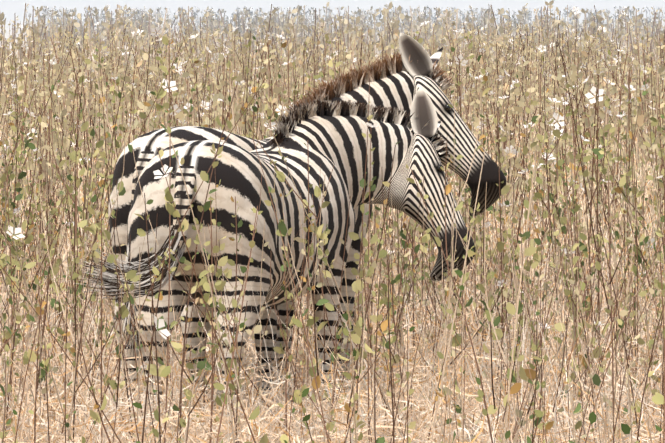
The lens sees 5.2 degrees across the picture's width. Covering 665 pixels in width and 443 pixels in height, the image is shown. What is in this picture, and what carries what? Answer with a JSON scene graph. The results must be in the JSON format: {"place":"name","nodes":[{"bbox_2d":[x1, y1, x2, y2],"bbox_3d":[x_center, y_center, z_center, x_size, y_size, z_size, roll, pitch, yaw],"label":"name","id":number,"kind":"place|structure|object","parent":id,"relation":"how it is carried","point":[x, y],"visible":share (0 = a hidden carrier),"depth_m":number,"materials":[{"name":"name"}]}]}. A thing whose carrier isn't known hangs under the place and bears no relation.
{"place":"outdoors","nodes":[
{"label":"outdoors","id":0,"kind":"place"},
{"bbox_2d":[0,0,664,442],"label":"tall plants","id":1,"kind":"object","parent":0,"point":[354,32],"depth_m":36.75,"materials":[{"name":"beige plant"}]},
{"bbox_2d":[0,23,664,442],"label":"dry grass field","id":2,"kind":"structure","parent":0,"point":[420,385],"depth_m":29.79,"materials":[{"name":"beige plant"}]},
{"bbox_2d":[74,88,475,437],"bbox_3d":[-0.240,0.206,30.878,0.830,1.528,2.471,1,2,34],"label":"zebra","id":3,"kind":"object","parent":2,"relation":"on","point":[330,132],"visible":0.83,"depth_m":30.61,"materials":[{"name":"multicoloured"}]},
{"bbox_2d":[108,33,506,415],"bbox_3d":[-0.220,0.056,31.985,0.769,1.763,2.335,1,2,41],"label":"zebra","id":4,"kind":"object","parent":2,"relation":"on","point":[405,75],"visible":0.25,"depth_m":32.37,"materials":[{"name":"multicoloured"}]},
{"bbox_2d":[0,0,664,317],"bbox_3d":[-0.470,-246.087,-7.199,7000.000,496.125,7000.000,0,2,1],"label":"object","id":5,"kind":"structure","parent":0,"point":[11,9],"depth_m":535.24,"materials":[{"name":"white"}]}
]}

